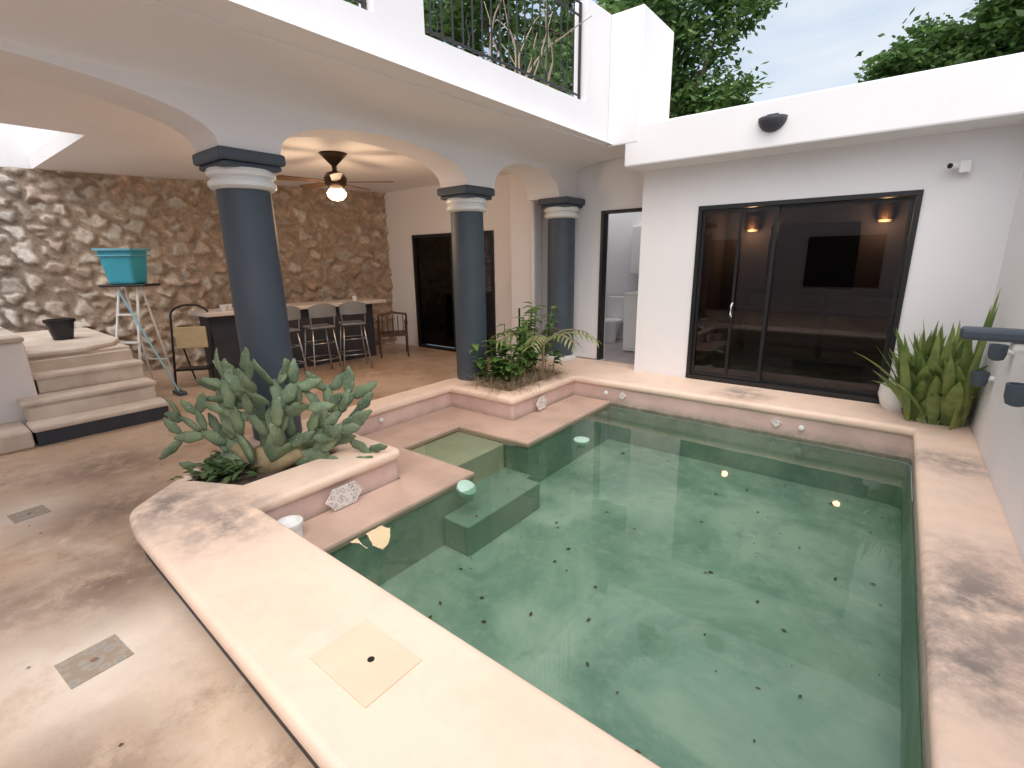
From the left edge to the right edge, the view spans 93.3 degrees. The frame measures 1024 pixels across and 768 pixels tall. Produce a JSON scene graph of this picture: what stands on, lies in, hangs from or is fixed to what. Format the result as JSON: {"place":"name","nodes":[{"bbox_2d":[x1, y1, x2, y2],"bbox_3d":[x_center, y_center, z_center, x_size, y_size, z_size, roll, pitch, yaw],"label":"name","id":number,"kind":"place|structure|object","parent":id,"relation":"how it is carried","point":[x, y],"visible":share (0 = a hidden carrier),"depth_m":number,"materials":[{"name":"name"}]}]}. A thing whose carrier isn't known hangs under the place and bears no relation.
{"place":"outdoors","nodes":[
{"label":"outdoors","id":0,"kind":"place"},
{"bbox_2d":[0,343,510,767],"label":"patio floor","id":1,"kind":"structure","parent":0,"point":[79,572],"depth_m":2.40,"materials":[{"name":"concrete"}]},
{"bbox_2d":[7,505,50,522],"bbox_3d":[-3.418,0.918,3.421,0.190,0.002,0.190,8,17,31],"label":"tile","id":2,"kind":"object","parent":1,"relation":"on","point":[20,516],"visible":1,"depth_m":3.42,"materials":[{"name":"beige tile"}]},
{"bbox_2d":[0,327,168,454],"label":"garden staircase","id":3,"kind":"structure","parent":1,"relation":"on","point":[85,381],"depth_m":5.19,"materials":[{"name":"beige stone"}]},
{"bbox_2d":[42,318,75,339],"bbox_3d":[-5.769,-0.701,6.186,0.319,0.258,0.319,10,18,37],"label":"plant pot","id":4,"kind":"object","parent":3,"relation":"on","point":[60,328],"visible":1,"depth_m":6.11,"materials":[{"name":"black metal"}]},
{"bbox_2d":[54,634,133,688],"bbox_3d":[-1.854,1.225,2.146,0.220,0.002,0.220,9,17,32],"label":"tile","id":5,"kind":"object","parent":1,"relation":"on","point":[77,669],"visible":1,"depth_m":2.14,"materials":[{"name":"beige tile"}]},
{"bbox_2d":[90,657,98,661],"bbox_3d":[-1.854,1.223,2.146,0.031,0.002,0.031,10,18,37],"label":"grate","id":6,"kind":"object","parent":5,"relation":"on","point":[94,659],"visible":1,"depth_m":2.15,"materials":[{"name":"metal"}]},
{"bbox_2d":[98,283,177,384],"bbox_3d":[-5.020,-0.592,6.467,0.600,1.454,0.748,-1,15,0],"label":"aluminium stepladder","id":7,"kind":"object","parent":1,"relation":"on","point":[139,342],"visible":0.81,"depth_m":6.32,"materials":[{"name":"metal"}]},
{"bbox_2d":[91,248,150,283],"bbox_3d":[-5.033,-1.530,6.287,0.490,0.448,0.370,-1,15,0],"label":"turquoise storage tub","id":8,"kind":"object","parent":7,"relation":"on","point":[124,265],"visible":1,"depth_m":6.17,"materials":[{"name":"plastic"}]},
{"bbox_2d":[117,290,186,395],"bbox_3d":[-4.685,-0.540,6.371,0.698,1.385,0.193,2,15,12],"label":"mop","id":9,"kind":"object","parent":1,"relation":"on","point":[178,392],"visible":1,"depth_m":6.36,"materials":[{"name":"light blue painted metal"},{"name":"dark grey plastic"}]},
{"bbox_2d":[169,304,214,388],"bbox_3d":[-4.556,-0.576,6.970,0.508,1.160,0.630,-4,15,-13],"label":"folding step stool","id":10,"kind":"object","parent":1,"relation":"on","point":[190,337],"visible":0.79,"depth_m":6.81,"materials":[{"name":"metal"}]},
{"bbox_2d":[0,167,396,371],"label":"stone wall","id":11,"kind":"structure","parent":1,"relation":"on","point":[56,226],"depth_m":7.72,"materials":[{"name":"beige stone"}]},
{"bbox_2d":[188,298,385,379],"bbox_3d":[-3.506,-0.803,8.029,0.647,1.030,2.944,13,20,42],"label":"bar counter","id":12,"kind":"object","parent":1,"relation":"on","point":[224,334],"visible":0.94,"depth_m":8.03,"materials":[{"name":"beige stone"}]},
{"bbox_2d":[219,305,226,310],"bbox_3d":[-4.212,-1.114,7.050,0.100,0.082,0.100,10,18,37],"label":"cup","id":13,"kind":"object","parent":12,"relation":"on","point":[223,307],"visible":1,"depth_m":7.02,"materials":[{"name":"white ceramic"}]},
{"bbox_2d":[226,304,231,309],"bbox_3d":[-4.190,-1.142,7.156,0.080,0.082,0.080,10,18,37],"label":"cup","id":14,"kind":"object","parent":12,"relation":"on","point":[229,306],"visible":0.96,"depth_m":7.13,"materials":[{"name":"white ceramic"}]},
{"bbox_2d":[286,306,308,370],"bbox_3d":[-3.347,-0.596,7.083,0.497,1.102,0.464,9,17,33],"label":"bar stool","id":15,"kind":"object","parent":1,"relation":"on","point":[293,312],"visible":0.27,"depth_m":7.00,"materials":[{"name":"metal"}]},
{"bbox_2d":[302,304,343,374],"bbox_3d":[-2.948,-0.696,7.450,0.464,1.102,0.497,-13,19,-40],"label":"bar stool","id":16,"kind":"object","parent":1,"relation":"on","point":[321,310],"visible":0.92,"depth_m":7.28,"materials":[{"name":"metal"}]},
{"bbox_2d":[338,301,372,370],"bbox_3d":[-2.573,-0.802,7.837,0.464,1.102,0.497,-8,16,-26],"label":"bar stool","id":17,"kind":"object","parent":1,"relation":"on","point":[351,307],"visible":0.97,"depth_m":7.64,"materials":[{"name":"metal"}]},
{"bbox_2d":[376,311,409,357],"bbox_3d":[-2.189,-0.943,8.881,0.556,0.842,0.623,-5,15,-15],"label":"wooden armchair","id":18,"kind":"object","parent":1,"relation":"on","point":[398,332],"visible":1,"depth_m":8.68,"materials":[{"name":"brown wood"}]},
{"bbox_2d":[509,174,541,358],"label":"corner pier","id":19,"kind":"structure","parent":1,"relation":"on","point":[520,238],"depth_m":7.55,"materials":[{"name":"white paint"}]},
{"bbox_2d":[129,354,1023,767],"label":"swimming pool","id":20,"kind":"structure","parent":1,"relation":"in","point":[935,638],"depth_m":3.12,"materials":[{"name":"pink stone"}]},
{"bbox_2d":[167,450,261,482],"bbox_3d":[-2.204,0.635,3.686,0.668,0.106,0.668,10,18,37],"label":"succulent groundcover","id":21,"kind":"object","parent":20,"relation":"on","point":[227,467],"visible":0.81,"depth_m":3.62,"materials":[{"name":"green plant"}]},
{"bbox_2d":[159,347,387,472],"bbox_3d":[-1.821,0.318,3.672,1.671,1.261,0.703,-4,15,-13],"label":"prickly pear cactus","id":22,"kind":"object","parent":20,"relation":"in","point":[276,449],"visible":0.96,"depth_m":3.68,"materials":[{"name":"green plant"}]},
{"bbox_2d":[277,515,302,536],"bbox_3d":[-1.467,0.956,3.193,0.170,0.115,0.170,10,18,37],"label":"pool skimmer canister","id":23,"kind":"object","parent":20,"relation":"on","point":[294,523],"visible":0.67,"depth_m":3.19,"materials":[{"name":"white plastic"}]},
{"bbox_2d":[325,481,362,510],"bbox_3d":[-1.232,0.822,3.558,0.010,0.165,0.310,10,18,37],"label":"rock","id":24,"kind":"object","parent":20,"relation":"on","point":[340,497],"visible":1,"depth_m":3.55,"materials":[{"name":"stone"}]},
{"bbox_2d":[310,619,421,707],"bbox_3d":[-0.569,1.068,1.879,0.360,0.004,0.260,10,18,37],"label":"skimmer access cover","id":25,"kind":"object","parent":20,"relation":"on","point":[365,663],"visible":1,"depth_m":1.87,"materials":[{"name":"beige paint"}]},
{"bbox_2d":[3,420,890,752],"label":"fallen leaves","id":26,"kind":"object","parent":20,"relation":"on","point":[593,586],"visible":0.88,"depth_m":3.26,"materials":[{"name":"brown plant"}]},
{"bbox_2d":[451,355,572,406],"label":"dry grass","id":27,"kind":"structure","parent":20,"relation":"on","point":[522,379],"depth_m":6.01,"materials":[{"name":"brown plant"}]},
{"bbox_2d":[466,302,565,388],"bbox_3d":[0.089,-0.512,6.183,0.815,0.999,1.413,10,18,37],"label":"leafy planter shrub","id":28,"kind":"object","parent":20,"relation":"on","point":[501,368],"visible":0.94,"depth_m":6.04,"materials":[{"name":"green plant"}]},
{"bbox_2d":[518,308,520,346],"bbox_3d":[0.103,-0.576,6.595,0.024,0.910,0.024,8,17,31],"label":"garden stake","id":29,"kind":"object","parent":20,"relation":"on","point":[519,318],"visible":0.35,"depth_m":6.50,"materials":[{"name":"metal"}]},
{"bbox_2d":[536,396,546,409],"bbox_3d":[0.355,0.227,5.754,0.010,0.150,0.220,10,18,37],"label":"decorative tile","id":30,"kind":"object","parent":20,"relation":"on","point":[541,403],"visible":0.97,"depth_m":5.74,"materials":[{"name":"paint"}]},
{"bbox_2d":[489,327,601,378],"bbox_3d":[0.413,-0.352,6.214,1.454,0.664,1.446,10,18,37],"label":"palm","id":31,"kind":"object","parent":20,"relation":"on","point":[549,338],"visible":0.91,"depth_m":5.93,"materials":[{"name":"green palm leaf"}]},
{"bbox_2d":[545,352,576,360],"bbox_3d":[0.744,-0.437,7.488,0.510,0.075,0.510,10,18,37],"label":"base ring","id":32,"kind":"object","parent":20,"relation":"on","point":[568,357],"visible":0.54,"depth_m":7.29,"materials":[{"name":"white ceramic"}]},
{"bbox_2d":[547,218,574,355],"bbox_3d":[0.730,-1.397,7.240,0.400,2.060,0.400,10,18,37],"label":"shaft","id":33,"kind":"object","parent":32,"relation":"on","point":[561,262],"visible":0.78,"depth_m":7.04,"materials":[{"name":"grey paint"}]},
{"bbox_2d":[544,206,578,218],"bbox_3d":[0.715,-2.457,6.966,0.500,0.150,0.500,10,18,37],"label":"neck ring","id":34,"kind":"object","parent":33,"relation":"on","point":[561,212],"visible":0.91,"depth_m":6.77,"materials":[{"name":"white concrete"}]},
{"bbox_2d":[538,196,584,208],"bbox_3d":[0.713,-2.587,6.932,0.500,0.127,0.500,10,18,37],"label":"capital","id":35,"kind":"object","parent":34,"relation":"on","point":[563,201],"visible":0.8,"depth_m":6.75,"materials":[{"name":"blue stone"}]},
{"bbox_2d":[618,392,625,399],"bbox_3d":[1.371,0.150,6.016,0.099,0.099,0.020,10,18,37],"label":"decorative tile","id":36,"kind":"object","parent":20,"relation":"on","point":[622,395],"visible":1,"depth_m":6.00,"materials":[{"name":"paint"}]},
{"bbox_2d":[771,418,781,426],"bbox_3d":[2.726,0.397,4.986,0.099,0.099,0.020,10,18,37],"label":"decorative tile","id":37,"kind":"object","parent":20,"relation":"on","point":[776,422],"visible":1,"depth_m":4.98,"materials":[{"name":"paint"}]},
{"bbox_2d":[878,382,901,412],"bbox_3d":[3.801,0.133,4.768,0.320,0.250,0.320,10,18,37],"label":"white planter bowl","id":38,"kind":"object","parent":20,"relation":"on","point":[889,400],"visible":0.3,"depth_m":4.71,"materials":[{"name":"ceramic"}]},
{"bbox_2d":[855,288,1000,429],"bbox_3d":[3.758,-0.274,4.366,1.263,1.241,1.111,-2,15,-6],"label":"snake plant","id":39,"kind":"object","parent":20,"relation":"on","point":[932,382],"visible":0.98,"depth_m":4.21,"materials":[{"name":"green plant"}]},
{"label":"pool water","id":40,"kind":"structure","parent":20,"relation":"in","visible":0},
{"bbox_2d":[456,480,475,497],"bbox_3d":[-0.371,0.859,3.923,0.155,0.130,0.160,10,18,37],"label":"chlorine floater","id":41,"kind":"object","parent":40,"relation":"in","point":[465,488],"visible":1,"depth_m":3.89,"materials":[{"name":"white plastic"}]},
{"bbox_2d":[574,436,588,447],"bbox_3d":[0.706,0.594,4.913,0.160,0.090,0.160,10,18,37],"label":"chlorine floater","id":42,"kind":"object","parent":40,"relation":"in","point":[580,441],"visible":1,"depth_m":4.87,"materials":[{"name":"white plastic"}]},
{"bbox_2d":[384,124,1023,561],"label":"walls","id":43,"kind":"structure","parent":1,"relation":"on","point":[966,264],"depth_m":4.84,"materials":[{"name":"white paint"}]},
{"bbox_2d":[0,123,59,168],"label":"boundary wall","id":44,"kind":"structure","parent":43,"relation":"on","point":[19,145],"depth_m":6.69,"materials":[{"name":"white paint"}]},
{"bbox_2d":[0,72,509,191],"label":"porch roof","id":45,"kind":"structure","parent":43,"relation":"on","point":[95,135],"depth_m":5.72,"materials":[{"name":"white paint"}]},
{"bbox_2d":[276,151,393,200],"bbox_3d":[-2.272,-2.609,6.111,1.354,0.553,1.391,10,18,37],"label":"ceiling fan","id":46,"kind":"object","parent":45,"relation":"hanging from","point":[335,181],"visible":1,"depth_m":6.01,"materials":[{"name":"brown metal"}]},
{"bbox_2d":[0,42,577,201],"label":"arcade wall","id":47,"kind":"structure","parent":43,"relation":"attached to","point":[199,120],"depth_m":3.60,"materials":[{"name":"white paint"}]},
{"bbox_2d":[0,0,624,173],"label":"balcony cove soffit","id":48,"kind":"structure","parent":47,"relation":"attached to","point":[103,33],"depth_m":3.29,"materials":[{"name":"white paint"}]},
{"bbox_2d":[229,0,445,81],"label":"balcony floor","id":49,"kind":"structure","parent":43,"relation":"on","point":[292,18],"depth_m":3.13,"materials":[{"name":"white paint"}]},
{"bbox_2d":[484,0,591,85],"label":"dry vine","id":50,"kind":"object","parent":49,"relation":"on","point":[536,60],"visible":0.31,"depth_m":5.46,"materials":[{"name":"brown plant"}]},
{"bbox_2d":[101,0,611,147],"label":"balcony parapet","id":51,"kind":"structure","parent":43,"relation":"attached to","point":[396,27],"depth_m":3.92,"materials":[{"name":"white paint"}]},
{"bbox_2d":[348,0,366,9],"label":"balcony railing","id":52,"kind":"object","parent":51,"relation":"on","point":[363,3],"visible":0.67,"depth_m":3.35,"materials":[{"name":"grey metal"}]},
{"bbox_2d":[425,0,581,98],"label":"balcony railing","id":53,"kind":"object","parent":51,"relation":"on","point":[500,61],"visible":0.98,"depth_m":4.61,"materials":[{"name":"black metal"}]},
{"bbox_2d":[411,230,495,356],"bbox_3d":[-1.084,-1.676,8.994,2.040,2.170,0.100,10,18,37],"label":"frame","id":54,"kind":"object","parent":43,"relation":"attached to","point":[446,348],"visible":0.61,"depth_m":9.03,"materials":[{"name":"black wood"}]},
{"bbox_2d":[416,234,492,352],"bbox_3d":[-1.073,-1.685,8.989,1.940,2.050,0.010,10,18,37],"label":"glass","id":55,"kind":"object","parent":54,"relation":"attached to","point":[434,280],"visible":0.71,"depth_m":9.23,"materials":[{"name":"black glass"}]},
{"bbox_2d":[531,201,535,351],"bbox_3d":[0.328,-1.741,7.413,0.067,2.950,0.067,10,18,37],"label":"downpipe","id":56,"kind":"object","parent":43,"relation":"attached to","point":[533,253],"visible":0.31,"depth_m":7.34,"materials":[{"name":"white paint"}]},
{"bbox_2d":[597,208,641,359],"bbox_3d":[1.610,-1.366,6.911,0.750,2.140,0.140,10,18,37],"label":"frame","id":57,"kind":"object","parent":43,"relation":"attached to","point":[602,274],"visible":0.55,"depth_m":7.04,"materials":[{"name":"black metal"}]},
{"bbox_2d":[607,4,673,152],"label":"parapet pier","id":58,"kind":"structure","parent":43,"relation":"on","point":[641,47],"depth_m":5.53,"materials":[{"name":"white paint"}]},
{"bbox_2d":[685,189,923,402],"bbox_3d":[3.050,-0.954,5.372,2.040,2.067,0.120,10,18,37],"label":"frame","id":59,"kind":"object","parent":43,"relation":"attached to","point":[703,212],"visible":0.97,"depth_m":5.32,"materials":[{"name":"black metal"}]},
{"bbox_2d":[694,201,909,392],"bbox_3d":[3.061,-0.956,5.386,1.900,1.910,0.048,10,18,37],"label":"glass","id":60,"kind":"object","parent":59,"relation":"attached to","point":[834,279],"visible":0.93,"depth_m":5.29,"materials":[{"name":"black glass"}]},
{"bbox_2d":[624,52,1023,172],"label":"roof fascia","id":61,"kind":"structure","parent":43,"relation":"on","point":[981,94],"depth_m":4.38,"materials":[{"name":"white paint"}]},
{"bbox_2d":[758,113,787,131],"bbox_3d":[2.508,-2.537,4.680,0.260,0.160,0.132,10,18,37],"label":"wall sconce","id":62,"kind":"object","parent":61,"relation":"attached to","point":[773,122],"depth_m":4.65,"materials":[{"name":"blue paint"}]},
{"bbox_2d":[947,160,972,173],"bbox_3d":[3.939,-1.911,4.259,0.192,0.100,0.108,3,15,14],"label":"security camera","id":63,"kind":"object","parent":43,"relation":"attached to","point":[963,166],"visible":1,"depth_m":4.22,"materials":[{"name":"white plastic"}]},
{"bbox_2d":[970,370,993,386],"bbox_3d":[3.713,-0.039,3.820,0.135,0.120,0.109,10,18,37],"label":"wall cup light","id":64,"kind":"object","parent":43,"relation":"attached to","point":[979,378],"visible":1,"depth_m":3.79,"materials":[{"name":"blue metal"}]},
{"bbox_2d":[960,326,1023,352],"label":"wall water spout","id":65,"kind":"object","parent":43,"relation":"attached to","point":[1014,338],"depth_m":2.83,"materials":[{"name":"grey metal"}]},
{"bbox_2d":[988,344,1014,360],"bbox_3d":[3.402,-0.217,3.366,0.131,0.112,0.101,10,18,37],"label":"wall cup light","id":66,"kind":"object","parent":43,"relation":"attached to","point":[998,352],"visible":0.97,"depth_m":3.34,"materials":[{"name":"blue metal"}]},
{"bbox_2d":[1003,382,1023,406],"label":"wall cup light","id":67,"kind":"object","parent":43,"relation":"attached to","point":[1013,395],"visible":1,"depth_m":2.73,"materials":[{"name":"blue metal"}]},
{"bbox_2d":[576,338,634,363],"bbox_3d":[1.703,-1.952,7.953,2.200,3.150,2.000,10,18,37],"label":"bathroom floor","id":68,"kind":"structure","parent":0,"point":[614,352],"depth_m":7.77,"materials":[{"name":"grey tile"}]},
{"bbox_2d":[605,296,624,342],"bbox_3d":[1.849,-1.175,8.833,0.400,0.800,0.600,10,18,37],"label":"toilet","id":69,"kind":"object","parent":68,"relation":"on","point":[614,319],"visible":0.73,"depth_m":8.79,"materials":[{"name":"white ceramic"}]},
{"bbox_2d":[605,212,641,337],"bbox_3d":[1.752,-1.966,8.106,2.290,3.100,1.900,10,18,37],"label":"bathroom interior","id":70,"kind":"object","parent":68,"relation":"on","point":[621,280],"depth_m":8.91,"materials":[{"name":"paint"}]},
{"bbox_2d":[630,225,640,274],"bbox_3d":[2.325,-2.357,8.507,0.400,0.840,0.205,10,18,37],"label":"wall cabinet","id":71,"kind":"object","parent":70,"relation":"attached to","point":[635,248],"depth_m":8.49,"materials":[{"name":"white wood"}]},
{"bbox_2d":[622,291,637,350],"bbox_3d":[2.193,-1.034,7.932,0.520,0.930,0.625,10,18,37],"label":"white storage cabinet","id":72,"kind":"object","parent":68,"relation":"on","point":[630,320],"visible":0.27,"depth_m":7.77,"materials":[{"name":"wood"}]},
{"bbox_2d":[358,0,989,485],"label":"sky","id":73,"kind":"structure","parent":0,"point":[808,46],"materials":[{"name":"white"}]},
{"label":"ground","id":74,"kind":"structure","parent":0,"visible":0},
{"bbox_2d":[344,0,638,96],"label":"courtyard tree","id":75,"kind":"object","parent":74,"relation":"on","point":[457,20],"visible":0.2,"depth_m":10.22,"materials":[{"name":"green plant"}]},
{"bbox_2d":[596,0,787,118],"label":"courtyard tree","id":76,"kind":"object","parent":74,"relation":"on","point":[689,95],"visible":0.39,"depth_m":10.79,"materials":[{"name":"green plant"}]},
{"bbox_2d":[691,196,916,403],"bbox_3d":[4.134,-1.425,6.601,3.400,2.740,3.080,10,18,37],"label":"living room interior","id":77,"kind":"object","parent":74,"relation":"on","point":[890,336],"depth_m":6.33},
{"bbox_2d":[854,0,1023,82],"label":"courtyard tree","id":78,"kind":"object","parent":74,"relation":"on","point":[995,29],"visible":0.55,"depth_m":10.28,"materials":[{"name":"green plant"}]},
{"bbox_3d":[-2.111,0.605,4.415,0.510,0.075,0.510,10,18,37],"label":"base ring","id":79,"kind":"object","parent":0,"visible":0},
{"bbox_2d":[215,188,301,440],"bbox_3d":[-2.126,-0.452,4.141,0.400,2.260,0.400,10,18,37],"label":"shaft","id":80,"kind":"object","parent":79,"relation":"on","point":[249,234],"visible":0.56,"depth_m":3.90,"materials":[{"name":"grey paint"}]},
{"bbox_2d":[205,166,276,193],"bbox_3d":[-2.143,-1.609,3.842,0.500,0.150,0.500,10,18,37],"label":"neck ring","id":81,"kind":"object","parent":80,"relation":"on","point":[242,177],"visible":0.9,"depth_m":3.65,"materials":[{"name":"white concrete"}]},
{"bbox_2d":[192,145,285,173],"bbox_3d":[-2.145,-1.738,3.809,0.500,0.127,0.500,10,18,37],"label":"capital","id":82,"kind":"object","parent":81,"relation":"on","point":[219,156],"visible":0.78,"depth_m":3.64,"materials":[{"name":"grey paint"}]},
{"bbox_3d":[-0.517,0.067,6.410,0.510,0.075,0.510,10,18,37],"label":"base ring","id":83,"kind":"object","parent":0,"visible":0},
{"bbox_2d":[451,211,487,380],"bbox_3d":[-0.532,-0.991,6.136,0.400,2.260,0.400,10,18,37],"label":"shaft","id":84,"kind":"object","parent":83,"relation":"on","point":[467,237],"visible":0.76,"depth_m":5.93,"materials":[{"name":"grey paint"}]},
{"bbox_2d":[446,197,486,212],"bbox_3d":[-0.548,-2.147,5.837,0.500,0.150,0.500,10,18,37],"label":"neck ring","id":85,"kind":"object","parent":84,"relation":"on","point":[465,204],"visible":0.88,"depth_m":5.64,"materials":[{"name":"white concrete"}]},
{"bbox_2d":[437,185,494,199],"bbox_3d":[-0.550,-2.277,5.804,0.500,0.127,0.500,10,18,37],"label":"capital","id":86,"kind":"object","parent":85,"relation":"on","point":[466,191],"visible":0.81,"depth_m":5.63,"materials":[{"name":"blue stone"}]}
]}

